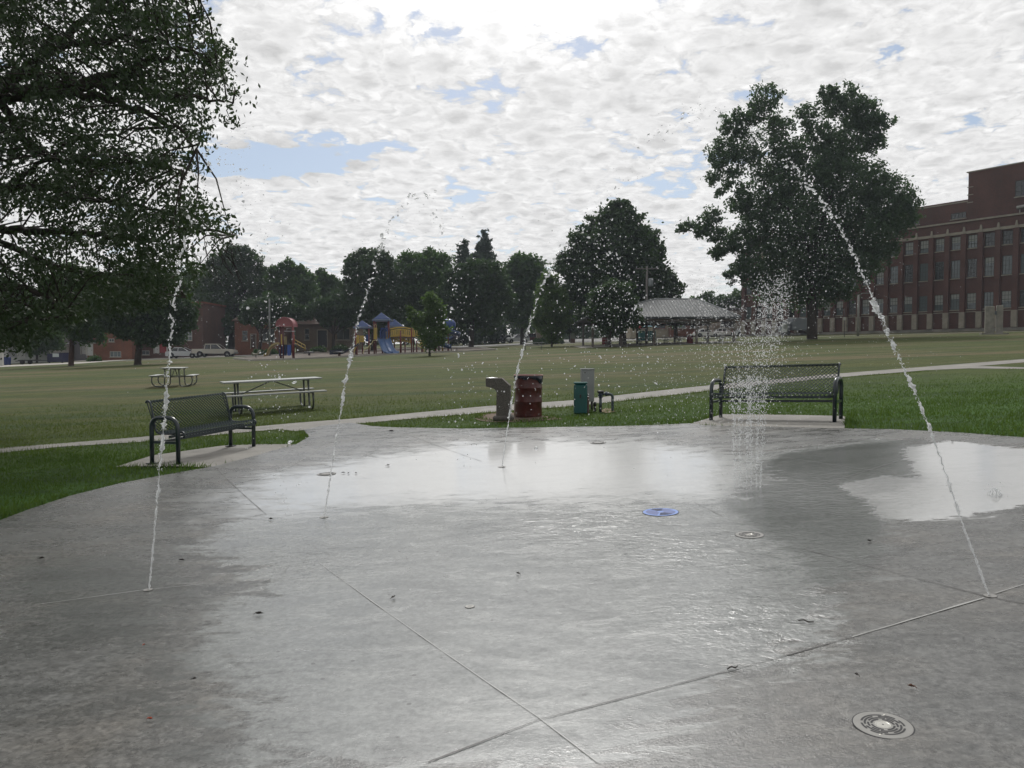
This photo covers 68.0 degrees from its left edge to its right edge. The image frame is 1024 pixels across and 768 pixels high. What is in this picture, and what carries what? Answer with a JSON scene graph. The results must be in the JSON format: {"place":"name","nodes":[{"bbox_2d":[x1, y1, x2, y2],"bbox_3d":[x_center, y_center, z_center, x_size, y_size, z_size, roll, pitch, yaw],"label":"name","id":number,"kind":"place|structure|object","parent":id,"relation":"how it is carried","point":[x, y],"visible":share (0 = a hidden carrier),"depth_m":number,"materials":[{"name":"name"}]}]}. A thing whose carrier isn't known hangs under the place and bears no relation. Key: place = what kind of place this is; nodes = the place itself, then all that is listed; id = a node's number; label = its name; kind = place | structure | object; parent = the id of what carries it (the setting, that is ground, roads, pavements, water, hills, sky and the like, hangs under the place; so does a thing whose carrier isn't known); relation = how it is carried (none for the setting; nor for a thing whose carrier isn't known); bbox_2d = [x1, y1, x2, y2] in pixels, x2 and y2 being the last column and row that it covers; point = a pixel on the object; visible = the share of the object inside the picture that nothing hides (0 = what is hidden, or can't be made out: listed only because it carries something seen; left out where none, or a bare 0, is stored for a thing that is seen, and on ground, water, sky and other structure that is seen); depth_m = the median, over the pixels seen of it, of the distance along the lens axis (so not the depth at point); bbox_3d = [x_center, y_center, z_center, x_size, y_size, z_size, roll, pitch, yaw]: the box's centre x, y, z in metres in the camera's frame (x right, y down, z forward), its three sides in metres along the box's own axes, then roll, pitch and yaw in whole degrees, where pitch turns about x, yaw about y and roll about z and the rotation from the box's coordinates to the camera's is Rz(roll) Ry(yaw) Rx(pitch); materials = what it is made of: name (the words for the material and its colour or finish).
{"place":"outdoors","nodes":[
{"label":"outdoors","id":0,"kind":"place"},
{"bbox_2d":[0,356,230,366],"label":"sidewalk","id":1,"kind":"structure","parent":0,"point":[92,361],"depth_m":98.67,"materials":[{"name":"concrete"}]},
{"bbox_2d":[47,353,68,362],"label":"dumpster","id":2,"kind":"object","parent":1,"relation":"on","point":[58,357],"visible":0.91,"depth_m":100.20,"materials":[{"name":"blue metal"}]},
{"bbox_2d":[18,355,255,364],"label":"street","id":3,"kind":"structure","parent":0,"point":[150,359],"depth_m":103.55,"materials":[{"name":"grey asphalt"}]},
{"bbox_2d":[165,347,198,357],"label":"parked car","id":4,"kind":"object","parent":3,"relation":"on","point":[176,352],"visible":0.81,"depth_m":105.05,"materials":[{"name":"grey paint"}]},
{"bbox_2d":[191,344,238,356],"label":"pickup truck","id":5,"kind":"object","parent":3,"relation":"on","point":[213,349],"visible":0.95,"depth_m":105.01,"materials":[{"name":"beige paint"}]},
{"bbox_2d":[234,337,686,355],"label":"street","id":6,"kind":"structure","parent":0,"point":[522,344],"depth_m":133.28,"materials":[{"name":"grey asphalt"}]},
{"bbox_2d":[0,423,1023,767],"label":"splash pad","id":7,"kind":"object","parent":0,"point":[610,625],"visible":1,"depth_m":4.59,"materials":[{"name":"concrete"}]},
{"bbox_2d":[131,127,960,541],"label":"water drops","id":8,"kind":"object","parent":7,"relation":"on","point":[627,321],"visible":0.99,"depth_m":7.07,"materials":[{"name":"clear liquid"}]},
{"bbox_2d":[502,228,680,465],"bbox_3d":[1.156,-0.479,9.810,2.487,3.109,0.847,-1,2,-17],"label":"water jet","id":9,"kind":"object","parent":7,"relation":"on","point":[521,355],"visible":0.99,"depth_m":9.83},
{"bbox_2d":[642,508,678,515],"bbox_3d":[1.374,1.182,7.018,0.337,0.007,0.337,-3,2,-10],"label":"drain cover","id":10,"kind":"object","parent":7,"relation":"on","point":[660,512],"visible":1,"depth_m":7.00,"materials":[{"name":"blue"}]},
{"bbox_2d":[735,531,763,537],"bbox_3d":[1.898,1.203,6.065,0.227,0.006,0.227,0,3,40],"label":"drain cover","id":11,"kind":"object","parent":7,"relation":"on","point":[747,534],"visible":1,"depth_m":6.06,"materials":[{"name":"grey metal"}]},
{"bbox_2d":[711,270,799,489],"bbox_3d":[2.491,-0.052,7.801,0.826,2.313,1.876,1,2,22],"label":"spray fountain","id":12,"kind":"object","parent":7,"relation":"on","point":[749,396],"visible":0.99,"depth_m":7.83,"materials":[{"name":"liquid"}]},
{"bbox_2d":[852,711,914,738],"bbox_3d":[1.450,1.332,2.967,0.223,0.006,0.223,-2,2,10],"label":"drain cover","id":13,"kind":"object","parent":7,"relation":"on","point":[882,725],"visible":1,"depth_m":2.96,"materials":[{"name":"grey metal"}]},
{"bbox_2d":[983,594,997,597],"bbox_3d":[2.762,1.222,4.383,0.071,0.004,0.071,-3,4,-10],"label":"spray nozzle","id":14,"kind":"object","parent":7,"relation":"on","point":[991,596],"visible":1,"depth_m":4.38,"materials":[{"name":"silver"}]},
{"bbox_2d":[573,95,989,595],"bbox_3d":[1.732,-0.503,5.571,3.208,3.383,0.533,2,3,41],"label":"water jet","id":15,"kind":"object","parent":14,"relation":"on","point":[875,305],"visible":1,"depth_m":4.89},
{"label":"drain cover","id":16,"kind":"object","parent":7,"relation":"on","visible":0},
{"bbox_2d":[148,147,327,588],"bbox_3d":[-2.200,-0.223,5.898,0.704,3.210,1.610,2,3,37],"label":"water jet","id":17,"kind":"object","parent":16,"relation":"on","point":[164,424],"visible":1,"depth_m":5.43},
{"label":"drain cover","id":18,"kind":"object","parent":7,"relation":"on","visible":0},
{"bbox_2d":[323,189,497,516],"bbox_3d":[-0.884,-0.362,7.745,2.079,3.281,0.723,-2,3,-40],"label":"water jet","id":19,"kind":"object","parent":18,"relation":"on","point":[345,380],"visible":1,"depth_m":7.47},
{"bbox_2d":[0,330,1023,519],"bbox_3d":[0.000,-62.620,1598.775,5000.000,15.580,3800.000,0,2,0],"label":"lawn","id":20,"kind":"structure","parent":0,"point":[89,386],"depth_m":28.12,"materials":[{"name":"green plant"}]},
{"bbox_2d":[10,323,66,362],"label":"deciduous tree","id":21,"kind":"object","parent":20,"relation":"on","point":[55,343],"visible":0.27,"depth_m":108.70,"materials":[{"name":"green plant"}]},
{"bbox_2d":[2,341,74,363],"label":"garage","id":22,"kind":"structure","parent":20,"relation":"on","point":[26,357],"depth_m":111.95,"materials":[{"name":"white"}]},
{"bbox_2d":[27,258,108,365],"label":"deciduous tree","id":23,"kind":"object","parent":20,"relation":"on","point":[87,336],"visible":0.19,"depth_m":80.30,"materials":[{"name":"green plant"}]},
{"bbox_2d":[75,340,87,360],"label":"cottage","id":24,"kind":"structure","parent":20,"relation":"on","point":[80,353],"depth_m":117.92,"materials":[{"name":"grey"}]},
{"bbox_2d":[86,333,141,360],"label":"apartment building","id":25,"kind":"structure","parent":20,"relation":"on","point":[114,349],"depth_m":111.89,"materials":[{"name":"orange brick"}]},
{"bbox_2d":[0,0,260,359],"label":"silver maple tree","id":26,"kind":"object","parent":20,"relation":"on","point":[60,85],"visible":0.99,"depth_m":13.02,"materials":[{"name":"green plant"}]},
{"bbox_2d":[86,254,201,364],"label":"deciduous tree","id":27,"kind":"object","parent":20,"relation":"on","point":[152,328],"visible":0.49,"depth_m":73.20,"materials":[{"name":"green plant"}]},
{"bbox_2d":[149,367,198,386],"bbox_3d":[-13.950,-0.294,31.401,1.650,0.784,2.100,-1,2,-16],"label":"picnic table","id":28,"kind":"object","parent":20,"relation":"on","point":[174,368],"visible":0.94,"depth_m":30.86,"materials":[{"name":"metal"}]},
{"bbox_2d":[142,302,225,358],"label":"apartment building","id":29,"kind":"structure","parent":20,"relation":"on","point":[211,330],"depth_m":115.33,"materials":[{"name":"brown brick"}]},
{"bbox_2d":[179,258,212,300],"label":"deciduous tree","id":30,"kind":"object","parent":20,"relation":"on","point":[197,288],"visible":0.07,"depth_m":130.21,"materials":[{"name":"green plant"}]},
{"bbox_2d":[116,444,294,466],"bbox_3d":[-4.596,1.059,11.492,1.906,0.104,2.246,0,2,12],"label":"bench pad","id":31,"kind":"object","parent":20,"relation":"on","point":[217,455],"visible":0.82,"depth_m":11.37,"materials":[{"name":"concrete"}]},
{"bbox_2d":[145,392,256,464],"bbox_3d":[-4.639,0.625,11.455,0.655,0.921,1.921,1,2,15],"label":"park bench","id":32,"kind":"object","parent":31,"relation":"on","point":[228,426],"visible":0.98,"depth_m":11.33,"materials":[{"name":"black metal"}]},
{"bbox_2d":[191,291,234,335],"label":"deciduous tree","id":33,"kind":"object","parent":20,"relation":"on","point":[228,323],"visible":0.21,"depth_m":122.86,"materials":[{"name":"green plant"}]},
{"bbox_2d":[196,241,269,354],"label":"deciduous tree","id":34,"kind":"object","parent":20,"relation":"on","point":[249,269],"visible":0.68,"depth_m":125.14,"materials":[{"name":"green plant"}]},
{"bbox_2d":[231,313,291,354],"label":"brick house","id":35,"kind":"structure","parent":20,"relation":"on","point":[243,344],"depth_m":117.86,"materials":[{"name":"red brick"}]},
{"bbox_2d":[258,328,274,342],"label":"window","id":36,"kind":"structure","parent":35,"relation":"in","point":[266,335],"depth_m":117.86,"materials":[{"name":"grey glass"}]},
{"bbox_2d":[237,289,305,349],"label":"deciduous tree","id":37,"kind":"object","parent":20,"relation":"on","point":[253,315],"visible":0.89,"depth_m":110.87,"materials":[{"name":"green plant"}]},
{"bbox_2d":[220,377,326,413],"bbox_3d":[-6.002,0.277,19.005,2.350,0.784,1.650,-4,4,-27],"label":"picnic table","id":38,"kind":"object","parent":20,"relation":"on","point":[240,396],"visible":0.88,"depth_m":18.81,"materials":[{"name":"metal"}]},
{"bbox_2d":[262,256,320,329],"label":"deciduous tree","id":39,"kind":"object","parent":20,"relation":"on","point":[298,286],"visible":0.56,"depth_m":126.13,"materials":[{"name":"green plant"}]},
{"bbox_2d":[296,318,362,352],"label":"brick house","id":40,"kind":"structure","parent":20,"relation":"on","point":[310,334],"depth_m":123.84,"materials":[{"name":"red brick"}]},
{"bbox_2d":[317,330,327,347],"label":"door","id":41,"kind":"structure","parent":40,"relation":"in","point":[322,339],"depth_m":123.88,"materials":[{"name":"black"}]},
{"bbox_2d":[336,329,349,340],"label":"window","id":42,"kind":"structure","parent":40,"relation":"in","point":[342,335],"depth_m":123.85,"materials":[{"name":"grey glass"}]},
{"bbox_2d":[314,267,347,299],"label":"deciduous tree","id":43,"kind":"object","parent":20,"relation":"on","point":[328,282],"visible":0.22,"depth_m":133.57,"materials":[{"name":"green plant"}]},
{"bbox_2d":[302,288,361,348],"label":"deciduous tree","id":44,"kind":"object","parent":20,"relation":"on","point":[323,312],"visible":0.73,"depth_m":114.74,"materials":[{"name":"green plant"}]},
{"bbox_2d":[243,348,484,358],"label":"playground surface","id":45,"kind":"object","parent":20,"relation":"on","point":[327,354],"visible":0.57,"depth_m":93.78,"materials":[{"name":"brown wood"}]},
{"bbox_2d":[264,317,308,358],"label":"toddler play tower","id":46,"kind":"structure","parent":45,"relation":"on","point":[285,349],"depth_m":77.85,"materials":[{"name":"red plastic"}]},
{"bbox_2d":[233,347,495,360],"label":"playground border","id":47,"kind":"object","parent":45,"relation":"on","point":[241,358],"visible":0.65,"depth_m":79.69,"materials":[{"name":"concrete"}]},
{"bbox_2d":[353,313,424,353],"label":"play structure","id":48,"kind":"object","parent":45,"relation":"on","point":[385,342],"visible":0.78,"depth_m":87.67,"materials":[{"name":"blue"}]},
{"bbox_2d":[435,319,460,350],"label":"spiral slide","id":49,"kind":"object","parent":45,"relation":"on","point":[449,322],"visible":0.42,"depth_m":89.97,"materials":[{"name":"blue plastic"}]},
{"bbox_2d":[335,245,416,350],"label":"deciduous tree","id":50,"kind":"object","parent":20,"relation":"on","point":[390,303],"visible":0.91,"depth_m":114.30,"materials":[{"name":"green plant"}]},
{"bbox_2d":[226,296,618,348],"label":"distant woods","id":51,"kind":"object","parent":20,"relation":"on","point":[514,330],"visible":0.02,"depth_m":198.53,"materials":[{"name":"green plant"}]},
{"bbox_2d":[393,245,455,346],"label":"deciduous tree","id":52,"kind":"object","parent":20,"relation":"on","point":[427,264],"visible":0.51,"depth_m":119.61,"materials":[{"name":"green plant"}]},
{"bbox_2d":[405,290,456,355],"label":"maple tree","id":53,"kind":"object","parent":20,"relation":"on","point":[432,339],"visible":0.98,"depth_m":67.67,"materials":[{"name":"green plant"}]},
{"bbox_2d":[445,238,494,344],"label":"conifer tree","id":54,"kind":"object","parent":20,"relation":"on","point":[464,252],"visible":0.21,"depth_m":148.30,"materials":[{"name":"green plant"}]},
{"bbox_2d":[434,253,516,346],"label":"deciduous tree","id":55,"kind":"object","parent":20,"relation":"on","point":[484,281],"visible":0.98,"depth_m":110.54,"materials":[{"name":"green plant"}]},
{"bbox_2d":[459,228,506,344],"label":"conifer tree","id":56,"kind":"object","parent":20,"relation":"on","point":[483,247],"visible":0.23,"depth_m":153.20,"materials":[{"name":"green plant"}]},
{"bbox_2d":[475,413,560,421],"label":"bare earth","id":57,"kind":"structure","parent":20,"relation":"on","point":[490,415],"depth_m":14.99,"materials":[{"name":"brown soil"}]},
{"bbox_2d":[486,377,514,420],"bbox_3d":[-0.232,0.293,14.842,0.542,0.835,0.400,0,2,4],"label":"drinking fountain","id":58,"kind":"object","parent":57,"relation":"on","point":[503,399],"visible":0.98,"depth_m":14.68,"materials":[{"name":"concrete"}]},
{"bbox_2d":[514,374,542,417],"bbox_3d":[0.331,0.238,15.332,0.598,0.856,0.599,-1,2,-20],"label":"drum bin","id":59,"kind":"object","parent":57,"relation":"on","point":[532,385],"visible":0.99,"depth_m":15.10,"materials":[{"name":"red paint"}]},
{"bbox_2d":[498,250,549,343],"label":"deciduous tree","id":60,"kind":"object","parent":20,"relation":"on","point":[524,271],"visible":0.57,"depth_m":126.00,"materials":[{"name":"green plant"}]},
{"bbox_2d":[528,271,576,346],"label":"deciduous tree","id":61,"kind":"object","parent":20,"relation":"on","point":[544,318],"visible":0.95,"depth_m":93.50,"materials":[{"name":"green plant"}]},
{"bbox_2d":[558,284,587,341],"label":"deciduous tree","id":62,"kind":"object","parent":20,"relation":"on","point":[573,329],"visible":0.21,"depth_m":137.96,"materials":[{"name":"green plant"}]},
{"bbox_2d":[574,382,587,413],"bbox_3d":[1.404,0.287,15.545,0.285,0.652,0.278,0,2,6],"label":"controller cabinet","id":63,"kind":"object","parent":20,"relation":"on","point":[580,396],"visible":0.96,"depth_m":15.42,"materials":[{"name":"teal plastic"}]},
{"bbox_2d":[580,368,594,408],"bbox_3d":[1.617,0.126,16.304,0.285,0.916,0.230,0,2,-4],"label":"electrical cabinet","id":64,"kind":"object","parent":20,"relation":"on","point":[586,374],"visible":0.73,"depth_m":16.20,"materials":[{"name":"grey metal"}]},
{"bbox_2d":[579,275,646,346],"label":"deciduous tree","id":65,"kind":"object","parent":20,"relation":"on","point":[622,289],"visible":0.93,"depth_m":78.14,"materials":[{"name":"green plant"}]},
{"bbox_2d":[548,198,687,343],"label":"deciduous tree","id":66,"kind":"object","parent":20,"relation":"on","point":[648,250],"visible":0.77,"depth_m":95.51,"materials":[{"name":"green plant"}]},
{"bbox_2d":[636,266,657,343],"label":"utility pole","id":67,"kind":"object","parent":20,"relation":"on","point":[649,281],"visible":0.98,"depth_m":91.48,"materials":[{"name":"brown wood"}]},
{"bbox_2d":[626,326,668,337],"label":"shop building","id":68,"kind":"structure","parent":20,"relation":"on","point":[661,331],"depth_m":149.73,"materials":[{"name":"beige"}]},
{"bbox_2d":[574,341,732,347],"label":"shelter slab","id":69,"kind":"structure","parent":20,"relation":"on","point":[617,345],"depth_m":84.89,"materials":[{"name":"concrete"}]},
{"bbox_2d":[576,298,741,347],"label":"picnic shelter","id":70,"kind":"object","parent":69,"relation":"on","point":[653,312],"visible":0.62,"depth_m":82.08,"materials":[{"name":"grey metal"}]},
{"bbox_2d":[669,326,698,337],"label":"shop building","id":71,"kind":"structure","parent":20,"relation":"on","point":[685,330],"depth_m":147.72,"materials":[{"name":"brick"}]},
{"bbox_2d":[689,288,741,307],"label":"deciduous tree","id":72,"kind":"object","parent":20,"relation":"on","point":[722,298],"visible":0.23,"depth_m":148.41,"materials":[{"name":"green plant"}]},
{"bbox_2d":[699,308,740,336],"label":"shop building","id":73,"kind":"structure","parent":20,"relation":"on","point":[714,327],"depth_m":139.70,"materials":[{"name":"beige stone"}]},
{"bbox_2d":[691,414,844,427],"bbox_3d":[4.404,0.614,12.667,2.438,0.133,1.932,1,3,33],"label":"bench pad","id":74,"kind":"object","parent":20,"relation":"on","point":[814,421],"visible":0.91,"depth_m":12.57,"materials":[{"name":"concrete"}]},
{"bbox_2d":[709,363,842,421],"bbox_3d":[4.437,0.143,12.805,2.144,1.012,0.759,1,3,34],"label":"park bench","id":75,"kind":"object","parent":74,"relation":"on","point":[837,383],"visible":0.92,"depth_m":12.80,"materials":[{"name":"black metal"}]},
{"bbox_2d":[778,318,806,334],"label":"box truck","id":76,"kind":"object","parent":20,"relation":"on","point":[799,324],"visible":0.47,"depth_m":117.66,"materials":[{"name":"grey metal"}]},
{"bbox_2d":[674,79,926,339],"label":"cottonwood tree","id":77,"kind":"object","parent":20,"relation":"on","point":[896,215],"visible":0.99,"depth_m":81.69,"materials":[{"name":"green plant"}]},
{"bbox_2d":[740,161,1023,336],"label":"brick building","id":78,"kind":"structure","parent":20,"relation":"on","point":[961,265],"depth_m":101.19,"materials":[{"name":"brick"}]},
{"bbox_2d":[889,298,897,313],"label":"window","id":79,"kind":"structure","parent":78,"relation":"in","point":[893,301],"depth_m":107.57,"materials":[{"name":"grey glass"}]},
{"bbox_2d":[889,266,897,284],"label":"window","id":80,"kind":"structure","parent":78,"relation":"in","point":[894,270],"depth_m":107.39,"materials":[{"name":"grey glass"}]},
{"bbox_2d":[903,297,911,312],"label":"window","id":81,"kind":"structure","parent":78,"relation":"in","point":[908,300],"depth_m":105.88,"materials":[{"name":"grey glass"}]},
{"bbox_2d":[905,265,912,282],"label":"window","id":82,"kind":"structure","parent":78,"relation":"in","point":[908,268],"depth_m":105.67,"materials":[{"name":"grey glass"}]},
{"bbox_2d":[918,263,927,281],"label":"window","id":83,"kind":"structure","parent":78,"relation":"in","point":[923,267],"depth_m":103.99,"materials":[{"name":"grey glass"}]},
{"bbox_2d":[919,296,927,311],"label":"window","id":84,"kind":"structure","parent":78,"relation":"in","point":[922,299],"depth_m":104.19,"materials":[{"name":"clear glass"}]},
{"bbox_2d":[919,240,928,254],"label":"window","id":85,"kind":"structure","parent":78,"relation":"in","point":[924,245],"depth_m":103.88,"materials":[{"name":"grey glass"}]},
{"bbox_2d":[933,295,942,311],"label":"window","id":86,"kind":"structure","parent":78,"relation":"in","point":[938,307],"depth_m":102.52,"materials":[{"name":"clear glass"}]},
{"bbox_2d":[934,262,943,280],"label":"window","id":87,"kind":"structure","parent":78,"relation":"in","point":[939,266],"depth_m":102.35,"materials":[{"name":"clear glass"}]},
{"bbox_2d":[949,294,958,310],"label":"window","id":88,"kind":"structure","parent":78,"relation":"in","point":[954,303],"depth_m":100.83,"materials":[{"name":"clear glass"}]},
{"bbox_2d":[950,260,959,279],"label":"window","id":89,"kind":"structure","parent":78,"relation":"in","point":[955,265],"depth_m":100.66,"materials":[{"name":"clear glass"}]},
{"bbox_2d":[950,236,960,250],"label":"window","id":90,"kind":"structure","parent":78,"relation":"in","point":[956,241],"depth_m":100.47,"materials":[{"name":"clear glass"}]},
{"bbox_2d":[965,293,975,309],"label":"window","id":91,"kind":"structure","parent":78,"relation":"in","point":[971,297],"depth_m":99.10,"materials":[{"name":"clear glass"}]},
{"bbox_2d":[966,258,976,278],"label":"window","id":92,"kind":"structure","parent":78,"relation":"in","point":[972,263],"depth_m":98.93,"materials":[{"name":"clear glass"}]},
{"bbox_2d":[967,234,977,248],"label":"window","id":93,"kind":"structure","parent":78,"relation":"in","point":[972,239],"depth_m":98.84,"materials":[{"name":"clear glass"}]},
{"bbox_2d":[982,292,993,309],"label":"window","id":94,"kind":"structure","parent":78,"relation":"in","point":[988,296],"depth_m":97.45,"materials":[{"name":"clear glass"}]},
{"bbox_2d":[983,257,993,276],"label":"window","id":95,"kind":"structure","parent":78,"relation":"in","point":[989,261],"depth_m":97.26,"materials":[{"name":"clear glass"}]},
{"bbox_2d":[984,232,994,247],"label":"window","id":96,"kind":"structure","parent":78,"relation":"in","point":[989,237],"depth_m":97.11,"materials":[{"name":"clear glass"}]},
{"bbox_2d":[1001,291,1010,308],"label":"window","id":97,"kind":"structure","parent":78,"relation":"in","point":[1006,295],"depth_m":95.73,"materials":[{"name":"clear glass"}]},
{"bbox_2d":[1001,255,1011,275],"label":"window","id":98,"kind":"structure","parent":78,"relation":"in","point":[1007,260],"depth_m":95.59,"materials":[{"name":"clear glass"}]},
{"bbox_2d":[1001,230,1012,245],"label":"window","id":99,"kind":"structure","parent":78,"relation":"in","point":[1007,235],"depth_m":95.42,"materials":[{"name":"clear glass"}]},
{"bbox_2d":[1014,180,1023,197],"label":"window","id":100,"kind":"structure","parent":78,"relation":"in","point":[1019,185],"depth_m":94.98,"materials":[{"name":"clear glass"}]},
{"bbox_2d":[979,305,1008,334],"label":"concrete marker","id":101,"kind":"object","parent":20,"relation":"on","point":[990,312],"visible":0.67,"depth_m":76.45,"materials":[{"name":"grey concrete"}]},
{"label":"bare earth","id":102,"kind":"structure","parent":20,"relation":"on","visible":0},
{"bbox_2d":[597,391,613,411],"bbox_3d":[1.930,0.368,15.670,0.348,0.460,0.136,0,2,-2],"label":"backflow valve","id":103,"kind":"object","parent":102,"relation":"on","point":[601,394],"visible":0.95,"depth_m":15.64,"materials":[{"name":"grey metal"}]},
{"bbox_2d":[0,359,1023,451],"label":"path","id":104,"kind":"structure","parent":0,"point":[297,426],"depth_m":17.21,"materials":[{"name":"concrete"}]},
{"bbox_2d":[0,0,1023,344],"label":"sky","id":105,"kind":"structure","parent":0,"point":[516,113],"materials":[{"name":"white"}]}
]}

